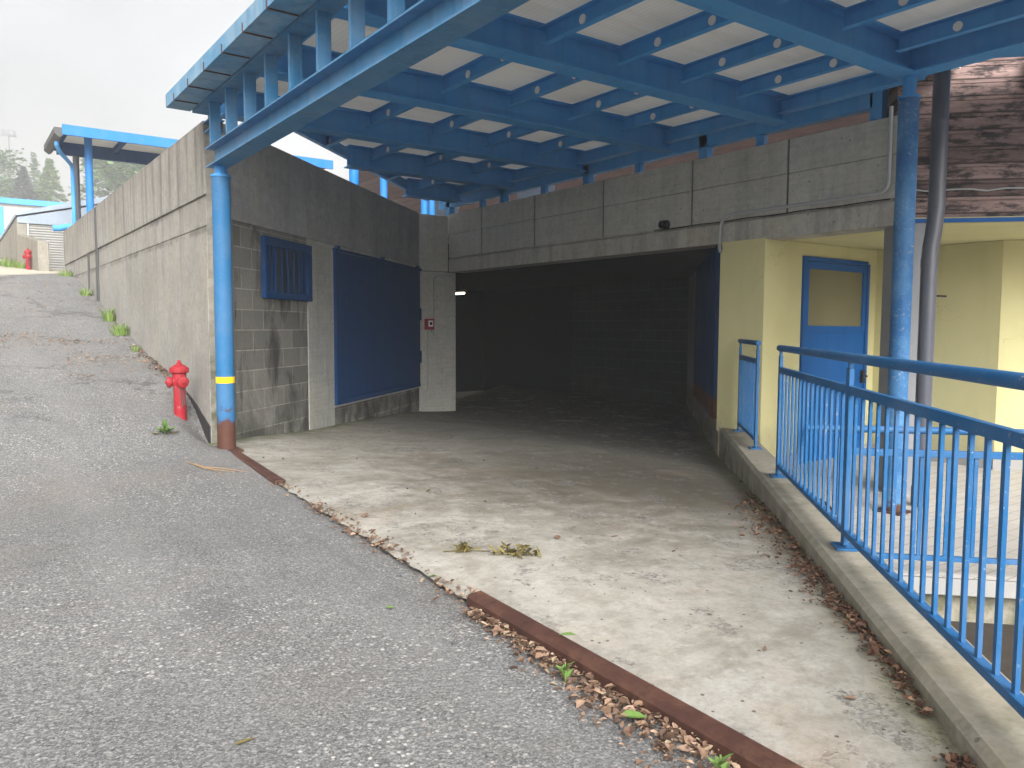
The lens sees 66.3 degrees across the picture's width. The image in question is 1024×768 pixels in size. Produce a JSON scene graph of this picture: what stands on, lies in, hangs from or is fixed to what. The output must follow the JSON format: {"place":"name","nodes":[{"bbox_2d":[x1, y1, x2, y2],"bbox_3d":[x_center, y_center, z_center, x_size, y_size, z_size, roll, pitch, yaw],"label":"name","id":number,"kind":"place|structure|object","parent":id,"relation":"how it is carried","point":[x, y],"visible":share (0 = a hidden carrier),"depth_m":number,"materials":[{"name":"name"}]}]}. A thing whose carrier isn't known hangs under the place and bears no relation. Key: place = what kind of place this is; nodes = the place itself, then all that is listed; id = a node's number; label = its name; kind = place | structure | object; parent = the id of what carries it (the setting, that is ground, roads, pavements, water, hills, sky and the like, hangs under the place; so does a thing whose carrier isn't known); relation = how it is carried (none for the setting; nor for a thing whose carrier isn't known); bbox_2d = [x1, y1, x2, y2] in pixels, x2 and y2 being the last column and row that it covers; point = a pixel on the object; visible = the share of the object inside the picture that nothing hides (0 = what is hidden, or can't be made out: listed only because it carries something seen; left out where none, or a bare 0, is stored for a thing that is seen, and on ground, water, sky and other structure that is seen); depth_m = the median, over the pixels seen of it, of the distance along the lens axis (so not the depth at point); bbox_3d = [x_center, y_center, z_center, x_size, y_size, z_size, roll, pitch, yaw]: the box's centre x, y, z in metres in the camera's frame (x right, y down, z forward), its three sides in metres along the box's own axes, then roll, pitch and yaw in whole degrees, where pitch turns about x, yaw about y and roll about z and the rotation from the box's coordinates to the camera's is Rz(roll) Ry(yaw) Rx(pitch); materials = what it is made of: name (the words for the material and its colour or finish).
{"place":"outdoors","nodes":[
{"label":"outdoors","id":0,"kind":"place"},
{"bbox_2d":[0,235,63,270],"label":"yard ground","id":1,"kind":"structure","parent":0,"point":[1,267],"depth_m":17.51,"materials":[{"name":"beige concrete"}]},
{"bbox_2d":[0,257,16,267],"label":"grass tuft","id":2,"kind":"object","parent":1,"relation":"on","point":[11,263],"visible":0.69,"depth_m":18.67,"materials":[{"name":"green plant"}]},
{"bbox_2d":[1,129,16,177],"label":"floodlight mast","id":3,"kind":"object","parent":1,"relation":"on","point":[8,134],"visible":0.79,"depth_m":119.63,"materials":[{"name":"white metal"}]},
{"bbox_2d":[14,259,25,268],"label":"grass tuft","id":4,"kind":"object","parent":1,"relation":"on","point":[19,265],"visible":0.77,"depth_m":17.56,"materials":[{"name":"green plant"}]},
{"bbox_2d":[0,148,40,198],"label":"tree","id":5,"kind":"object","parent":1,"relation":"on","point":[4,179],"visible":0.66,"depth_m":95.66,"materials":[{"name":"green plant"}]},
{"bbox_2d":[6,165,38,199],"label":"conifer tree","id":6,"kind":"object","parent":1,"relation":"on","point":[18,191],"visible":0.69,"depth_m":89.62,"materials":[{"name":"green plant"}]},
{"bbox_2d":[22,248,31,269],"bbox_3d":[-10.474,-2.671,16.941,0.194,0.530,0.174,-3,5,-36],"label":"fire hydrant","id":7,"kind":"object","parent":1,"relation":"on","point":[27,256],"visible":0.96,"depth_m":16.91,"materials":[{"name":"red metal"}]},
{"bbox_2d":[0,197,63,234],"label":"white building","id":8,"kind":"structure","parent":1,"relation":"on","point":[9,207],"depth_m":36.28,"materials":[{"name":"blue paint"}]},
{"bbox_2d":[0,206,3,234],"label":"door","id":9,"kind":"structure","parent":8,"relation":"in","point":[1,208],"depth_m":36.05,"materials":[{"name":"blue paint"}]},
{"bbox_2d":[18,234,49,270],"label":"wall","id":10,"kind":"structure","parent":1,"relation":"on","point":[38,248],"depth_m":16.59,"materials":[{"name":"concrete"}]},
{"bbox_2d":[28,152,42,188],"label":"conifer tree","id":11,"kind":"object","parent":1,"relation":"on","point":[35,164],"visible":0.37,"depth_m":115.02,"materials":[{"name":"green plant"}]},
{"bbox_2d":[28,158,69,201],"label":"conifer tree","id":12,"kind":"object","parent":1,"relation":"on","point":[48,181],"visible":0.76,"depth_m":95.25,"materials":[{"name":"green plant"}]},
{"bbox_2d":[0,196,107,271],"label":"shed","id":13,"kind":"structure","parent":1,"relation":"on","point":[38,223],"depth_m":18.94,"materials":[{"name":"white metal"}]},
{"bbox_2d":[67,157,145,200],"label":"tree","id":14,"kind":"object","parent":1,"relation":"on","point":[113,175],"visible":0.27,"depth_m":80.93,"materials":[{"name":"green plant"}]},
{"bbox_2d":[44,124,332,220],"bbox_3d":[-7.295,-4.078,18.143,5.860,2.550,2.020,-3,5,-36],"label":"yard canopy","id":15,"kind":"object","parent":1,"relation":"on","point":[88,144],"visible":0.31,"depth_m":16.84,"materials":[{"name":"blue metal"}]},
{"bbox_2d":[52,224,72,230],"bbox_3d":[-9.234,-3.257,16.283,0.557,0.206,0.143,-3,5,-41],"label":"drain spout","id":16,"kind":"object","parent":15,"relation":"attached to","point":[61,227],"visible":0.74,"depth_m":16.15,"materials":[{"name":"blue paint"}]},
{"bbox_2d":[54,141,76,223],"bbox_3d":[-9.360,-3.827,16.465,0.090,2.270,1.010,-1,4,-12],"label":"downpipe","id":17,"kind":"object","parent":15,"relation":"attached to","point":[72,171],"visible":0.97,"depth_m":16.85,"materials":[{"name":"blue metal"}]},
{"bbox_2d":[359,111,869,239],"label":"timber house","id":18,"kind":"structure","parent":1,"relation":"on","point":[368,180],"depth_m":13.61,"materials":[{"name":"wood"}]},
{"bbox_2d":[435,184,554,234],"bbox_3d":[-0.556,-4.094,17.029,0.018,1.400,4.700,-3,5,-36],"label":"window","id":19,"kind":"structure","parent":18,"relation":"in","point":[551,188],"depth_m":15.99,"materials":[{"name":"grey glass"}]},
{"bbox_2d":[0,0,348,202],"label":"sky","id":20,"kind":"structure","parent":0,"point":[112,65],"materials":[{"name":"white"}]},
{"bbox_2d":[0,269,731,767],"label":"road","id":21,"kind":"structure","parent":0,"point":[164,603],"depth_m":3.14,"materials":[{"name":"grey asphalt"}]},
{"bbox_2d":[56,269,72,276],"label":"grass tuft","id":22,"kind":"object","parent":21,"relation":"on","point":[64,274],"visible":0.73,"depth_m":14.88,"materials":[{"name":"green plant"}]},
{"bbox_2d":[76,287,93,295],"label":"grass tuft","id":23,"kind":"object","parent":21,"relation":"on","point":[83,291],"visible":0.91,"depth_m":12.78,"materials":[{"name":"green plant"}]},
{"bbox_2d":[1,278,188,406],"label":"pine needles","id":24,"kind":"object","parent":21,"relation":"on","point":[71,346],"visible":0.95,"depth_m":9.42,"materials":[{"name":"brown plant"}]},
{"bbox_2d":[97,306,116,321],"bbox_3d":[-5.807,-1.022,11.305,0.426,0.242,0.424,-3,5,-36],"label":"grass tuft","id":25,"kind":"object","parent":21,"relation":"on","point":[109,315],"visible":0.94,"depth_m":11.24,"materials":[{"name":"green plant"}]},
{"bbox_2d":[107,322,129,335],"bbox_3d":[-5.247,-0.750,10.502,0.410,0.199,0.446,4,5,42],"label":"grass tuft","id":26,"kind":"object","parent":21,"relation":"on","point":[118,330],"visible":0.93,"depth_m":10.43,"materials":[{"name":"green plant"}]},
{"bbox_2d":[131,345,141,351],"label":"grass tuft","id":27,"kind":"object","parent":21,"relation":"on","point":[135,348],"visible":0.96,"depth_m":9.67,"materials":[{"name":"green plant"}]},
{"bbox_2d":[63,121,216,445],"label":"retaining wall","id":28,"kind":"structure","parent":21,"relation":"on","point":[138,251],"depth_m":8.68,"materials":[{"name":"concrete"}]},
{"bbox_2d":[129,344,196,417],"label":"leaf litter","id":29,"kind":"object","parent":21,"relation":"on","point":[161,369],"visible":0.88,"depth_m":8.98,"materials":[{"name":"brown plant"}]},
{"bbox_2d":[151,419,178,434],"bbox_3d":[-3.026,0.376,6.845,0.237,0.154,0.242,-3,5,-36],"label":"weed","id":30,"kind":"object","parent":21,"relation":"on","point":[165,429],"visible":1,"depth_m":6.83,"materials":[{"name":"green plant"}]},
{"bbox_2d":[165,360,188,420],"bbox_3d":[-3.202,0.076,7.517,0.223,0.609,0.200,-3,5,-36],"label":"fire hydrant","id":31,"kind":"object","parent":21,"relation":"on","point":[178,381],"visible":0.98,"depth_m":7.48,"materials":[{"name":"red metal"}]},
{"bbox_2d":[187,461,246,475],"bbox_3d":[-2.277,0.637,6.033,0.603,0.036,0.189,4,6,42],"label":"twig","id":32,"kind":"object","parent":21,"relation":"on","point":[201,466],"visible":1,"depth_m":5.97,"materials":[{"name":"brown wood"}]},
{"bbox_2d":[234,737,255,744],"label":"fallen leaf","id":33,"kind":"object","parent":21,"relation":"on","point":[242,741],"visible":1,"depth_m":2.23,"materials":[{"name":"beige plant"}]},
{"bbox_2d":[228,449,284,484],"bbox_3d":[-2.034,0.652,6.161,0.070,0.107,1.372,-2,5,-33],"label":"steel edging","id":34,"kind":"object","parent":21,"relation":"on","point":[268,474],"visible":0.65,"depth_m":6.01,"materials":[{"name":"brown metal"}]},
{"bbox_2d":[269,479,479,607],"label":"leaf litter","id":35,"kind":"object","parent":21,"relation":"on","point":[350,532],"visible":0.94,"depth_m":4.21,"materials":[{"name":"brown plant"}]},
{"bbox_2d":[556,661,574,681],"bbox_3d":[0.177,0.962,2.610,0.071,0.093,0.062,-3,5,-36],"label":"seedling","id":36,"kind":"object","parent":21,"relation":"on","point":[564,669],"visible":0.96,"depth_m":2.61,"materials":[{"name":"green plant"}]},
{"bbox_2d":[455,607,739,767],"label":"leaf litter","id":37,"kind":"object","parent":21,"relation":"on","point":[474,613],"visible":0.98,"depth_m":2.43,"materials":[{"name":"brown plant"}]},
{"bbox_2d":[620,710,646,717],"bbox_3d":[0.362,0.987,2.337,0.054,0.009,0.066,-3,5,-36],"label":"fallen leaf","id":38,"kind":"object","parent":37,"relation":"on","point":[632,714],"visible":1,"depth_m":2.34,"materials":[{"name":"green plant"}]},
{"bbox_2d":[467,591,802,767],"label":"steel edging","id":39,"kind":"object","parent":21,"relation":"on","point":[725,740],"visible":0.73,"depth_m":2.46,"materials":[{"name":"brown metal"}]},
{"bbox_2d":[707,753,733,767],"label":"seedling","id":40,"kind":"object","parent":21,"relation":"on","point":[717,761],"visible":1,"depth_m":2.06,"materials":[{"name":"green plant"}]},
{"bbox_2d":[456,391,481,399],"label":"ground","id":41,"kind":"structure","parent":0,"point":[459,395],"depth_m":27.90,"materials":[{"name":"concrete"}]},
{"bbox_2d":[918,593,1015,624],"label":"terrace wall","id":42,"kind":"structure","parent":41,"relation":"on","point":[1008,610],"depth_m":4.80,"materials":[{"name":"concrete"}]},
{"bbox_2d":[208,385,968,767],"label":"garage floor","id":43,"kind":"structure","parent":0,"point":[642,601],"depth_m":4.24,"materials":[{"name":"concrete"}]},
{"bbox_2d":[443,542,490,552],"bbox_3d":[-0.235,0.848,4.040,0.234,0.066,0.096,2,4,17],"label":"wilted plant","id":44,"kind":"object","parent":43,"relation":"on","point":[463,547],"visible":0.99,"depth_m":4.04,"materials":[{"name":"green plant"}]},
{"bbox_2d":[488,541,540,558],"bbox_3d":[0.014,0.845,3.998,0.274,0.074,0.121,1,4,9],"label":"wilted plant","id":45,"kind":"object","parent":43,"relation":"on","point":[513,552],"visible":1,"depth_m":3.99,"materials":[{"name":"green plant"}]},
{"bbox_2d":[293,416,748,553],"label":"leaf crumbs","id":46,"kind":"object","parent":43,"relation":"on","point":[483,460],"visible":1,"depth_m":7.85,"materials":[{"name":"brown plant"}]},
{"bbox_2d":[221,115,897,439],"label":"garage","id":47,"kind":"structure","parent":43,"relation":"on","point":[602,288],"depth_m":10.28,"materials":[{"name":"grey concrete"}]},
{"bbox_2d":[260,235,312,300],"bbox_3d":[-2.417,-1.226,8.461,0.053,0.630,1.060,1,4,11],"label":"window","id":48,"kind":"structure","parent":47,"relation":"in","point":[286,266],"depth_m":8.42,"materials":[{"name":"blue metal"}]},
{"bbox_2d":[349,169,358,184],"bbox_3d":[-2.297,-3.532,11.364,0.240,2.370,0.240,-3,5,-36],"label":"deck post","id":49,"kind":"object","parent":47,"relation":"on","point":[354,176],"depth_m":11.34,"materials":[{"name":"blue metal"}]},
{"bbox_2d":[332,246,421,404],"bbox_3d":[-1.860,-0.831,11.311,0.083,1.968,3.380,1,4,11],"label":"sliding door","id":50,"kind":"structure","parent":47,"relation":"in","point":[378,312],"depth_m":10.92,"materials":[{"name":"blue metal"}]},
{"bbox_2d":[380,177,386,197],"bbox_3d":[-2.457,-3.792,14.998,0.240,2.370,0.240,-3,5,-36],"label":"deck post","id":51,"kind":"object","parent":47,"relation":"on","point":[383,187],"visible":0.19,"depth_m":14.94,"materials":[{"name":"blue metal"}]},
{"bbox_2d":[421,199,427,213],"bbox_3d":[-1.763,-3.842,15.743,0.240,2.370,0.240,-3,5,-36],"label":"deck post","id":52,"kind":"object","parent":47,"relation":"on","point":[424,206],"depth_m":15.71,"materials":[{"name":"blue metal"}]},
{"bbox_2d":[424,319,433,331],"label":"fire call point","id":53,"kind":"structure","parent":47,"relation":"attached to","point":[428,324],"depth_m":13.05,"materials":[{"name":"red plastic"}]},
{"bbox_2d":[428,200,434,214],"bbox_3d":[-1.672,-3.881,16.300,0.240,2.370,0.240,-3,5,-36],"label":"deck post","id":54,"kind":"object","parent":47,"relation":"on","point":[431,207],"depth_m":16.26,"materials":[{"name":"blue metal"}]},
{"bbox_2d":[424,275,453,393],"bbox_3d":[-1.226,-0.835,13.223,0.600,1.987,0.026,-3,5,-38],"label":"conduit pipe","id":55,"kind":"object","parent":47,"relation":"attached to","point":[434,321],"visible":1,"depth_m":13.12,"materials":[{"name":"metal"}]},
{"bbox_2d":[456,285,466,294],"bbox_3d":[-1.242,-2.086,17.363,0.160,0.214,0.700,-3,5,-36],"label":"strip light","id":56,"kind":"object","parent":47,"relation":"hanging from","point":[459,292],"visible":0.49,"depth_m":17.14,"materials":[{"name":"white plastic"}]},
{"bbox_2d":[658,220,669,228],"bbox_3d":[1.788,-1.876,9.220,0.105,0.106,0.104,-2,5,-27],"label":"pipe stub","id":57,"kind":"object","parent":47,"relation":"attached to","point":[664,224],"visible":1,"depth_m":9.19,"materials":[{"name":"metal"}]},
{"bbox_2d":[694,245,719,418],"bbox_3d":[2.562,-0.685,10.364,0.066,1.935,3.280,1,4,9],"label":"ribbed door","id":58,"kind":"structure","parent":47,"relation":"in","point":[708,271],"depth_m":9.68,"materials":[{"name":"blue metal"}]},
{"bbox_2d":[654,199,889,248],"bbox_3d":[2.554,-1.604,8.239,0.025,0.315,2.900,-3,5,-36],"label":"cable","id":59,"kind":"object","parent":47,"relation":"attached to","point":[777,214],"visible":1,"depth_m":7.98,"materials":[{"name":"rubber"}]},
{"bbox_2d":[718,106,893,252],"bbox_3d":[2.823,-1.957,7.793,0.065,1.160,1.920,-3,5,-36],"label":"conduit pipe","id":60,"kind":"object","parent":47,"relation":"attached to","point":[889,158],"visible":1,"depth_m":7.41,"materials":[{"name":"grey metal"}]},
{"bbox_2d":[559,632,576,634],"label":"fallen leaf","id":61,"kind":"object","parent":43,"relation":"on","point":[567,633],"visible":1,"depth_m":2.85,"materials":[{"name":"green plant"}]},
{"bbox_2d":[844,695,856,698],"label":"fallen leaf","id":62,"kind":"object","parent":43,"relation":"on","point":[850,696],"visible":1,"depth_m":2.48,"materials":[{"name":"brown plant"}]},
{"bbox_2d":[725,481,977,767],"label":"leaf litter","id":63,"kind":"object","parent":43,"relation":"on","point":[874,643],"visible":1,"depth_m":3.25,"materials":[{"name":"brown plant"}]},
{"bbox_2d":[686,384,1023,767],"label":"kerb wall","id":64,"kind":"structure","parent":43,"relation":"on","point":[979,718],"depth_m":2.94,"materials":[{"name":"concrete"}]},
{"bbox_2d":[733,339,761,449],"bbox_3d":[2.323,0.054,7.726,0.100,0.983,1.374,1,4,9],"label":"railing","id":65,"kind":"object","parent":64,"relation":"on","point":[748,396],"visible":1,"depth_m":7.58,"materials":[{"name":"blue metal"}]},
{"bbox_2d":[769,345,1023,718],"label":"railing","id":66,"kind":"object","parent":64,"relation":"on","point":[1011,694],"visible":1,"depth_m":2.93,"materials":[{"name":"blue metal"}]},
{"bbox_2d":[788,455,1021,580],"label":"terrace","id":67,"kind":"structure","parent":0,"point":[1013,519],"depth_m":6.20,"materials":[{"name":"concrete"}]},
{"bbox_2d":[166,0,1023,515],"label":"canopy","id":68,"kind":"object","parent":67,"relation":"on","point":[450,106],"visible":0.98,"depth_m":6.37,"materials":[{"name":"blue metal"}]},
{"bbox_2d":[716,57,1023,493],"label":"yellow house","id":69,"kind":"structure","parent":67,"relation":"on","point":[831,293],"depth_m":8.38,"materials":[{"name":"paint"}]},
{"bbox_2d":[797,256,870,463],"bbox_3d":[3.710,-0.276,8.990,1.320,2.295,0.156,-3,5,-36],"label":"door","id":70,"kind":"structure","parent":69,"relation":"in","point":[835,293],"depth_m":8.95,"materials":[{"name":"blue metal"}]},
{"bbox_2d":[916,187,1023,191],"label":"cable","id":71,"kind":"object","parent":69,"relation":"attached to","point":[978,189],"visible":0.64,"depth_m":6.88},
{"bbox_2d":[808,424,1023,564],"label":"railing","id":72,"kind":"object","parent":67,"relation":"on","point":[978,455],"visible":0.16,"depth_m":4.73,"materials":[{"name":"blue metal"}]},
{"bbox_2d":[910,69,950,506],"bbox_3d":[3.522,-0.803,6.530,0.235,3.675,0.137,1,4,8],"label":"drainpipe","id":73,"kind":"object","parent":67,"relation":"on","point":[936,208],"visible":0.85,"depth_m":6.46,"materials":[{"name":"metal"}]},
{"bbox_2d":[903,575,1016,598],"bbox_3d":[7.032,1.212,5.221,8.590,0.101,11.920,-3,5,-36],"label":"terrace edge","id":74,"kind":"object","parent":67,"relation":"attached to","point":[1009,589],"depth_m":4.72,"materials":[{"name":"concrete"}]},
{"bbox_2d":[951,621,1023,692],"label":"pit floor","id":75,"kind":"structure","parent":0,"point":[1006,649],"depth_m":4.49,"materials":[{"name":"grey concrete"}]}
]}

